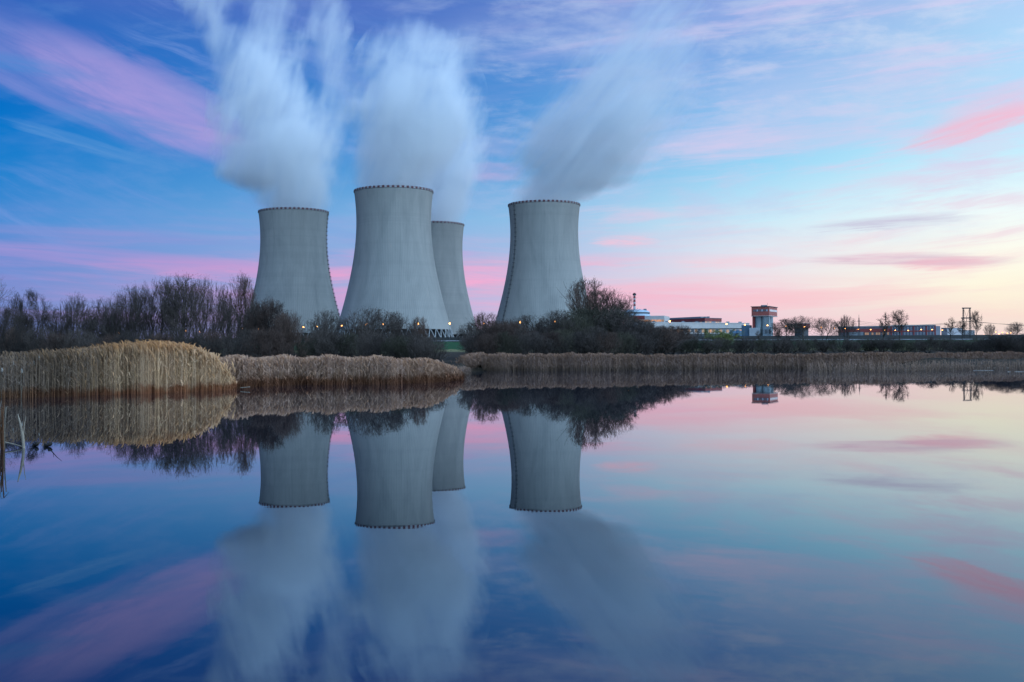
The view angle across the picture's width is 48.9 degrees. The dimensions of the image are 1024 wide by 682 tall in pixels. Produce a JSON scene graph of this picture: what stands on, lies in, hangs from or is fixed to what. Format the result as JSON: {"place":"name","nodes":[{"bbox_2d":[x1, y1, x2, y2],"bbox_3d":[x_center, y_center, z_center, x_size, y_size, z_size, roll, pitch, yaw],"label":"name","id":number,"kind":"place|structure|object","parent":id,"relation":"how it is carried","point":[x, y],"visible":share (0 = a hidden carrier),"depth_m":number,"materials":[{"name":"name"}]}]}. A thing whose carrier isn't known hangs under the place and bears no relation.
{"place":"outdoors","nodes":[
{"label":"outdoors","id":0,"kind":"place"},
{"bbox_2d":[0,368,1023,681],"bbox_3d":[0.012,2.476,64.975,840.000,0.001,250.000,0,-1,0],"label":"water","id":1,"kind":"structure","parent":0,"point":[680,526],"depth_m":10.87,"materials":[{"name":"liquid"}]},
{"bbox_2d":[0,401,6,449],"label":"wooden post","id":2,"kind":"object","parent":1,"relation":"in","point":[2,431],"visible":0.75,"depth_m":20.66,"materials":[{"name":"wood"}]},
{"bbox_2d":[0,348,96,397],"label":"pale reed bed","id":3,"kind":"object","parent":1,"relation":"in","point":[10,391],"visible":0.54,"depth_m":47.51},
{"bbox_2d":[14,339,239,396],"bbox_3d":[-17.864,1.346,55.188,9.588,2.898,17.741,-1,-1,36],"label":"golden reed bed","id":4,"kind":"object","parent":1,"relation":"in","point":[150,366],"visible":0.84,"depth_m":51.06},
{"bbox_2d":[220,353,466,387],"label":"grey reed bed","id":5,"kind":"object","parent":1,"relation":"in","point":[287,369],"visible":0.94,"depth_m":65.32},
{"bbox_2d":[805,358,1023,372],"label":"sparse reed fringe","id":6,"kind":"object","parent":1,"relation":"in","point":[927,366],"visible":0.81,"depth_m":104.01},
{"bbox_2d":[0,0,1023,338],"label":"sky","id":7,"kind":"structure","parent":0,"point":[863,160],"materials":[{"name":"blue"}]},
{"bbox_2d":[1,335,1023,380],"bbox_3d":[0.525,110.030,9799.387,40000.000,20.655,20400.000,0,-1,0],"label":"ground","id":8,"kind":"structure","parent":0,"point":[452,348],"depth_m":244.91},
{"bbox_2d":[0,305,30,360],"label":"bare tree","id":9,"kind":"object","parent":8,"relation":"on","point":[18,327],"visible":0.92,"depth_m":87.77,"materials":[{"name":"brown plant"}]},
{"bbox_2d":[0,309,40,354],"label":"bare tree","id":10,"kind":"object","parent":8,"relation":"on","point":[25,317],"visible":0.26,"depth_m":95.91,"materials":[{"name":"brown plant"}]},
{"bbox_2d":[4,287,53,337],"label":"bare tree","id":11,"kind":"object","parent":8,"relation":"on","point":[32,295],"visible":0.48,"depth_m":99.86,"materials":[{"name":"brown plant"}]},
{"bbox_2d":[19,324,63,358],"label":"shrub","id":12,"kind":"object","parent":8,"relation":"on","point":[31,341],"visible":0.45,"depth_m":87.34,"materials":[{"name":"brown plant"}]},
{"bbox_2d":[24,305,80,340],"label":"bare tree","id":13,"kind":"object","parent":8,"relation":"on","point":[52,326],"visible":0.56,"depth_m":96.98,"materials":[{"name":"brown plant"}]},
{"bbox_2d":[35,330,76,350],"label":"shrub","id":14,"kind":"object","parent":8,"relation":"on","point":[54,340],"visible":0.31,"depth_m":84.27,"materials":[{"name":"brown plant"}]},
{"bbox_2d":[43,292,96,338],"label":"bare tree","id":15,"kind":"object","parent":8,"relation":"on","point":[73,303],"visible":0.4,"depth_m":102.46,"materials":[{"name":"brown plant"}]},
{"bbox_2d":[50,327,99,349],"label":"shrub","id":16,"kind":"object","parent":8,"relation":"on","point":[84,343],"visible":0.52,"depth_m":84.23,"materials":[{"name":"brown plant"}]},
{"bbox_2d":[56,307,114,348],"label":"bare tree","id":17,"kind":"object","parent":8,"relation":"on","point":[88,325],"visible":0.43,"depth_m":97.54,"materials":[{"name":"brown plant"}]},
{"bbox_2d":[89,296,124,343],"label":"bare tree","id":18,"kind":"object","parent":8,"relation":"on","point":[99,306],"visible":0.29,"depth_m":106.26,"materials":[{"name":"brown plant"}]},
{"bbox_2d":[90,308,138,338],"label":"bare tree","id":19,"kind":"object","parent":8,"relation":"on","point":[110,322],"visible":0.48,"depth_m":98.00,"materials":[{"name":"brown plant"}]},
{"bbox_2d":[112,329,143,343],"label":"shrub","id":20,"kind":"object","parent":8,"relation":"on","point":[123,337],"visible":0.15,"depth_m":84.15,"materials":[{"name":"brown plant"}]},
{"bbox_2d":[99,284,165,339],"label":"bare tree","id":21,"kind":"object","parent":8,"relation":"on","point":[124,306],"visible":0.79,"depth_m":97.70,"materials":[{"name":"brown plant"}]},
{"bbox_2d":[121,276,192,339],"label":"bare tree","id":22,"kind":"object","parent":8,"relation":"on","point":[151,314],"visible":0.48,"depth_m":97.64,"materials":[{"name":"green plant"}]},
{"bbox_2d":[158,324,201,346],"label":"shrub","id":23,"kind":"object","parent":8,"relation":"on","point":[176,337],"visible":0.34,"depth_m":84.51,"materials":[{"name":"brown plant"}]},
{"bbox_2d":[146,273,223,342],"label":"bare tree","id":24,"kind":"object","parent":8,"relation":"on","point":[178,319],"visible":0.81,"depth_m":97.04,"materials":[{"name":"brown plant"}]},
{"bbox_2d":[182,333,221,355],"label":"shrub","id":25,"kind":"object","parent":8,"relation":"on","point":[191,341],"visible":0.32,"depth_m":84.64,"materials":[{"name":"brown plant"}]},
{"bbox_2d":[180,277,237,348],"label":"bare tree","id":26,"kind":"object","parent":8,"relation":"on","point":[202,286],"visible":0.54,"depth_m":99.63,"materials":[{"name":"brown plant"}]},
{"bbox_2d":[198,329,230,353],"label":"shrub","id":27,"kind":"object","parent":8,"relation":"on","point":[216,334],"visible":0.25,"depth_m":87.36,"materials":[{"name":"brown plant"}]},
{"bbox_2d":[206,296,253,350],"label":"bare tree","id":28,"kind":"object","parent":8,"relation":"on","point":[222,311],"visible":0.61,"depth_m":99.58,"materials":[{"name":"brown plant"}]},
{"bbox_2d":[208,333,251,356],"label":"shrub","id":29,"kind":"object","parent":8,"relation":"on","point":[231,349],"visible":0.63,"depth_m":84.94,"materials":[{"name":"brown plant"}]},
{"bbox_2d":[216,272,260,337],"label":"bare tree","id":30,"kind":"object","parent":8,"relation":"on","point":[241,301],"visible":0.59,"depth_m":103.42,"materials":[{"name":"brown plant"}]},
{"bbox_2d":[229,328,267,356],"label":"shrub","id":31,"kind":"object","parent":8,"relation":"on","point":[247,334],"visible":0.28,"depth_m":89.82,"materials":[{"name":"brown plant"}]},
{"bbox_2d":[230,302,269,348],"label":"bare tree","id":32,"kind":"object","parent":8,"relation":"on","point":[248,315],"visible":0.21,"depth_m":100.50,"materials":[{"name":"brown plant"}]},
{"bbox_2d":[234,296,295,352],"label":"shrub","id":33,"kind":"object","parent":8,"relation":"on","point":[266,317],"visible":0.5,"depth_m":99.50,"materials":[{"name":"brown plant"}]},
{"bbox_2d":[237,325,293,357],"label":"shrub","id":34,"kind":"object","parent":8,"relation":"on","point":[266,346],"visible":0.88,"depth_m":84.93,"materials":[{"name":"brown plant"}]},
{"bbox_2d":[269,310,308,356],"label":"shrub","id":35,"kind":"object","parent":8,"relation":"on","point":[289,328],"visible":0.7,"depth_m":97.57,"materials":[{"name":"brown plant"}]},
{"bbox_2d":[249,207,339,337],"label":"cooling tower","id":36,"kind":"structure","parent":8,"relation":"on","point":[293,273],"depth_m":1299.69,"materials":[{"name":"concrete"}]},
{"bbox_2d":[292,334,319,357],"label":"shrub","id":37,"kind":"object","parent":8,"relation":"on","point":[309,353],"visible":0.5,"depth_m":102.17,"materials":[{"name":"brown plant"}]},
{"bbox_2d":[301,328,339,356],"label":"shrub","id":38,"kind":"object","parent":8,"relation":"on","point":[322,345],"visible":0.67,"depth_m":102.31,"materials":[{"name":"brown plant"}]},
{"bbox_2d":[304,307,343,353],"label":"shrub","id":39,"kind":"object","parent":8,"relation":"on","point":[331,327],"visible":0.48,"depth_m":111.67,"materials":[{"name":"brown plant"}]},
{"bbox_2d":[317,332,357,357],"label":"shrub","id":40,"kind":"object","parent":8,"relation":"on","point":[335,340],"visible":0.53,"depth_m":103.08,"materials":[{"name":"brown plant"}]},
{"bbox_2d":[334,332,365,357],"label":"shrub","id":41,"kind":"object","parent":8,"relation":"on","point":[349,337],"visible":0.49,"depth_m":103.38,"materials":[{"name":"brown plant"}]},
{"bbox_2d":[351,328,377,356],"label":"shrub","id":42,"kind":"object","parent":8,"relation":"on","point":[361,345],"visible":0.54,"depth_m":101.01,"materials":[{"name":"brown plant"}]},
{"bbox_2d":[336,304,400,355],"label":"shrub","id":43,"kind":"object","parent":8,"relation":"on","point":[370,324],"visible":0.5,"depth_m":111.50,"materials":[{"name":"brown plant"}]},
{"bbox_2d":[362,331,397,356],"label":"shrub","id":44,"kind":"object","parent":8,"relation":"on","point":[379,340],"visible":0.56,"depth_m":98.98,"materials":[{"name":"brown plant"}]},
{"bbox_2d":[338,185,453,336],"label":"cooling tower","id":45,"kind":"structure","parent":8,"relation":"on","point":[393,267],"depth_m":1135.17,"materials":[{"name":"concrete"}]},
{"bbox_2d":[379,335,412,358],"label":"shrub","id":46,"kind":"object","parent":8,"relation":"on","point":[395,348],"visible":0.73,"depth_m":97.44,"materials":[{"name":"brown plant"}]},
{"bbox_2d":[373,308,418,357],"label":"shrub","id":47,"kind":"object","parent":8,"relation":"on","point":[401,328],"visible":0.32,"depth_m":114.38,"materials":[{"name":"brown plant"}]},
{"bbox_2d":[396,337,432,358],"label":"shrub","id":48,"kind":"object","parent":8,"relation":"on","point":[417,345],"visible":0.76,"depth_m":97.36,"materials":[{"name":"brown plant"}]},
{"bbox_2d":[407,315,430,339],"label":"bare tree","id":49,"kind":"object","parent":8,"relation":"on","point":[420,328],"visible":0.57,"depth_m":117.62,"materials":[{"name":"brown plant"}]},
{"bbox_2d":[407,334,451,362],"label":"shrub","id":50,"kind":"object","parent":8,"relation":"on","point":[435,347],"visible":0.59,"depth_m":98.90,"materials":[{"name":"brown plant"}]},
{"bbox_2d":[431,221,474,336],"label":"cooling tower","id":51,"kind":"structure","parent":8,"relation":"on","point":[447,240],"depth_m":1440.82,"materials":[{"name":"concrete"}]},
{"bbox_2d":[456,322,488,352],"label":"shrub","id":52,"kind":"object","parent":8,"relation":"on","point":[464,332],"visible":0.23,"depth_m":159.96,"materials":[{"name":"brown plant"}]},
{"bbox_2d":[457,329,490,353],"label":"shrub","id":53,"kind":"object","parent":8,"relation":"on","point":[469,340],"visible":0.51,"depth_m":146.13,"materials":[{"name":"brown plant"}]},
{"bbox_2d":[469,312,508,345],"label":"bare tree","id":54,"kind":"object","parent":8,"relation":"on","point":[479,322],"visible":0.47,"depth_m":149.27,"materials":[{"name":"brown plant"}]},
{"bbox_2d":[471,332,512,353],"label":"shrub","id":55,"kind":"object","parent":8,"relation":"on","point":[483,346],"visible":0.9,"depth_m":138.80,"materials":[{"name":"brown plant"}]},
{"bbox_2d":[471,322,523,352],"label":"shrub","id":56,"kind":"object","parent":8,"relation":"on","point":[496,329],"visible":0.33,"depth_m":144.34,"materials":[{"name":"brown plant"}]},
{"bbox_2d":[493,329,524,353],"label":"shrub","id":57,"kind":"object","parent":8,"relation":"on","point":[506,341],"visible":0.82,"depth_m":138.74,"materials":[{"name":"brown plant"}]},
{"bbox_2d":[495,318,537,353],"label":"shrub","id":58,"kind":"object","parent":8,"relation":"on","point":[515,325],"visible":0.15,"depth_m":161.76,"materials":[{"name":"brown plant"}]},
{"bbox_2d":[508,328,535,353],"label":"shrub","id":59,"kind":"object","parent":8,"relation":"on","point":[517,334],"visible":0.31,"depth_m":146.39,"materials":[{"name":"brown plant"}]},
{"bbox_2d":[509,313,548,353],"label":"shrub","id":60,"kind":"object","parent":8,"relation":"on","point":[524,322],"visible":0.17,"depth_m":169.63,"materials":[{"name":"brown plant"}]},
{"bbox_2d":[514,331,556,354],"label":"shrub","id":61,"kind":"object","parent":8,"relation":"on","point":[537,340],"visible":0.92,"depth_m":138.28,"materials":[{"name":"brown plant"}]},
{"bbox_2d":[495,200,586,330],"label":"cooling tower","id":62,"kind":"structure","parent":8,"relation":"on","point":[544,266],"depth_m":1247.04,"materials":[{"name":"concrete"}]},
{"bbox_2d":[532,329,565,353],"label":"shrub","id":63,"kind":"object","parent":8,"relation":"on","point":[553,335],"visible":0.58,"depth_m":139.83,"materials":[{"name":"brown plant"}]},
{"bbox_2d":[531,309,584,351],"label":"shrub","id":64,"kind":"object","parent":8,"relation":"on","point":[556,318],"visible":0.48,"depth_m":164.01,"materials":[{"name":"brown plant"}]},
{"bbox_2d":[549,327,583,353],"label":"shrub","id":65,"kind":"object","parent":8,"relation":"on","point":[562,333],"visible":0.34,"depth_m":151.54,"materials":[{"name":"brown plant"}]},
{"bbox_2d":[534,305,606,348],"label":"shrub","id":66,"kind":"object","parent":8,"relation":"on","point":[574,313],"visible":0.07,"depth_m":186.21,"materials":[{"name":"brown plant"}]},
{"bbox_2d":[541,314,600,353],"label":"shrub","id":67,"kind":"object","parent":8,"relation":"on","point":[584,323],"visible":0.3,"depth_m":165.01,"materials":[{"name":"brown plant"}]},
{"bbox_2d":[557,330,596,353],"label":"shrub","id":68,"kind":"object","parent":8,"relation":"on","point":[576,338],"visible":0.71,"depth_m":138.80,"materials":[{"name":"brown plant"}]},
{"bbox_2d":[559,274,617,318],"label":"bare tree","id":69,"kind":"object","parent":8,"relation":"on","point":[593,296],"visible":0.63,"depth_m":203.84,"materials":[{"name":"brown plant"}]},
{"bbox_2d":[573,324,609,353],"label":"shrub","id":70,"kind":"object","parent":8,"relation":"on","point":[590,342],"visible":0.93,"depth_m":137.72,"materials":[{"name":"brown plant"}]},
{"bbox_2d":[557,303,648,353],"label":"shrub","id":71,"kind":"object","parent":8,"relation":"on","point":[605,311],"visible":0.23,"depth_m":183.69,"materials":[{"name":"brown plant"}]},
{"bbox_2d":[588,331,624,353],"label":"shrub","id":72,"kind":"object","parent":8,"relation":"on","point":[610,345],"visible":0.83,"depth_m":138.08,"materials":[{"name":"brown plant"}]},
{"bbox_2d":[583,286,636,353],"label":"bare tree","id":73,"kind":"object","parent":8,"relation":"on","point":[612,299],"visible":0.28,"depth_m":208.38,"materials":[{"name":"brown twig"},{"name":"bark"}]},
{"bbox_2d":[583,309,648,353],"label":"shrub","id":74,"kind":"object","parent":8,"relation":"on","point":[617,321],"visible":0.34,"depth_m":179.09,"materials":[{"name":"brown plant"}]},
{"bbox_2d":[607,330,639,354],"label":"shrub","id":75,"kind":"object","parent":8,"relation":"on","point":[629,343],"visible":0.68,"depth_m":148.63,"materials":[{"name":"brown plant"}]},
{"bbox_2d":[612,331,657,354],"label":"shrub","id":76,"kind":"object","parent":8,"relation":"on","point":[647,344],"visible":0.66,"depth_m":150.53,"materials":[{"name":"brown plant"}]},
{"bbox_2d":[614,319,671,354],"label":"shrub","id":77,"kind":"object","parent":8,"relation":"on","point":[640,329],"visible":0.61,"depth_m":168.16,"materials":[{"name":"brown plant"}]},
{"bbox_2d":[625,293,669,321],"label":"reactor building","id":78,"kind":"structure","parent":8,"relation":"on","point":[643,313],"depth_m":1802.01,"materials":[{"name":"white"}]},
{"bbox_2d":[635,325,685,354],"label":"shrub","id":79,"kind":"object","parent":8,"relation":"on","point":[665,339],"visible":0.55,"depth_m":170.45,"materials":[{"name":"brown plant"}]},
{"bbox_2d":[658,324,703,341],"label":"shrub","id":80,"kind":"object","parent":8,"relation":"on","point":[683,332],"visible":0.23,"depth_m":239.22,"materials":[{"name":"brown plant"}]},
{"bbox_2d":[636,321,748,335],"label":"pale hall","id":81,"kind":"structure","parent":8,"relation":"on","point":[697,324],"depth_m":1726.25,"materials":[{"name":"white"}]},
{"bbox_2d":[670,316,721,322],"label":"turbine hall","id":82,"kind":"structure","parent":8,"relation":"on","point":[700,319],"depth_m":1908.04,"materials":[{"name":"brown"}]},
{"bbox_2d":[678,338,716,353],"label":"shrub","id":83,"kind":"object","parent":8,"relation":"on","point":[687,346],"visible":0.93,"depth_m":189.97,"materials":[{"name":"green plant"}]},
{"bbox_2d":[696,338,724,353],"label":"shrub","id":84,"kind":"object","parent":8,"relation":"on","point":[713,349],"visible":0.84,"depth_m":190.41,"materials":[{"name":"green plant"}]},
{"bbox_2d":[701,328,743,342],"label":"shrub","id":85,"kind":"object","parent":8,"relation":"on","point":[727,336],"visible":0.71,"depth_m":418.14,"materials":[{"name":"green plant"}]},
{"bbox_2d":[450,351,1023,370],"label":"reed belt","id":86,"kind":"object","parent":8,"relation":"on","point":[567,361],"visible":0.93,"depth_m":117.41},
{"bbox_2d":[728,338,757,353],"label":"shrub","id":87,"kind":"object","parent":8,"relation":"on","point":[742,344],"visible":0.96,"depth_m":192.44,"materials":[{"name":"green plant"}]},
{"bbox_2d":[741,303,777,335],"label":"silo building","id":88,"kind":"structure","parent":8,"relation":"on","point":[762,316],"depth_m":1306.50,"materials":[{"name":"white concrete"}]},
{"bbox_2d":[759,336,796,353],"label":"shrub","id":89,"kind":"object","parent":8,"relation":"on","point":[781,344],"visible":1,"depth_m":188.55,"materials":[{"name":"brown plant"}]},
{"bbox_2d":[764,318,801,339],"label":"bare tree","id":90,"kind":"object","parent":8,"relation":"on","point":[775,328],"visible":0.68,"depth_m":482.59,"materials":[{"name":"brown plant"}]},
{"bbox_2d":[771,336,806,353],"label":"shrub","id":91,"kind":"object","parent":8,"relation":"on","point":[795,343],"visible":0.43,"depth_m":191.70,"materials":[{"name":"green plant"}]},
{"bbox_2d":[785,337,817,352],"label":"shrub","id":92,"kind":"object","parent":8,"relation":"on","point":[808,342],"visible":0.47,"depth_m":197.33,"materials":[{"name":"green plant"}]},
{"bbox_2d":[780,314,823,341],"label":"bare tree","id":93,"kind":"object","parent":8,"relation":"on","point":[800,322],"visible":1,"depth_m":470.70,"materials":[{"name":"brown plant"}]},
{"bbox_2d":[801,338,829,352],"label":"shrub","id":94,"kind":"object","parent":8,"relation":"on","point":[817,343],"visible":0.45,"depth_m":201.77,"materials":[{"name":"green plant"}]},
{"bbox_2d":[814,318,838,340],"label":"bare tree","id":95,"kind":"object","parent":8,"relation":"on","point":[824,328],"visible":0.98,"depth_m":489.53,"materials":[{"name":"brown plant"}]},
{"bbox_2d":[832,337,861,352],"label":"shrub","id":96,"kind":"object","parent":8,"relation":"on","point":[848,344],"visible":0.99,"depth_m":196.55,"materials":[{"name":"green plant"}]},
{"bbox_2d":[837,315,857,341],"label":"bare tree","id":97,"kind":"object","parent":8,"relation":"on","point":[847,326],"visible":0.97,"depth_m":619.71,"materials":[{"name":"brown plant"}]},
{"bbox_2d":[864,338,893,351],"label":"shrub","id":98,"kind":"object","parent":8,"relation":"on","point":[880,347],"visible":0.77,"depth_m":203.74,"materials":[{"name":"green plant"}]},
{"bbox_2d":[838,325,939,334],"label":"striped factory","id":99,"kind":"structure","parent":8,"relation":"on","point":[877,330],"depth_m":1413.48,"materials":[{"name":"metal"}]},
{"bbox_2d":[888,309,907,339],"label":"bare tree","id":100,"kind":"object","parent":8,"relation":"on","point":[898,320],"visible":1,"depth_m":599.83,"materials":[{"name":"brown plant"}]},
{"bbox_2d":[890,340,918,352],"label":"shrub","id":101,"kind":"object","parent":8,"relation":"on","point":[904,344],"visible":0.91,"depth_m":195.82,"materials":[{"name":"green plant"}]},
{"bbox_2d":[912,337,941,352],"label":"shrub","id":102,"kind":"object","parent":8,"relation":"on","point":[924,346],"visible":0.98,"depth_m":186.47,"materials":[{"name":"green plant"}]},
{"bbox_2d":[943,339,977,352],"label":"shrub","id":103,"kind":"object","parent":8,"relation":"on","point":[963,344],"visible":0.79,"depth_m":193.35,"materials":[{"name":"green plant"}]},
{"bbox_2d":[970,310,983,337],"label":"bare tree","id":104,"kind":"object","parent":8,"relation":"on","point":[973,317],"visible":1,"depth_m":559.89,"materials":[{"name":"brown plant"}]},
{"bbox_2d":[974,334,1011,352],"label":"shrub","id":105,"kind":"object","parent":8,"relation":"on","point":[988,343],"visible":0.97,"depth_m":169.67,"materials":[{"name":"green plant"}]},
{"bbox_2d":[992,334,1023,351],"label":"shrub","id":106,"kind":"object","parent":8,"relation":"on","point":[1006,337],"visible":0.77,"depth_m":169.24,"materials":[{"name":"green plant"}]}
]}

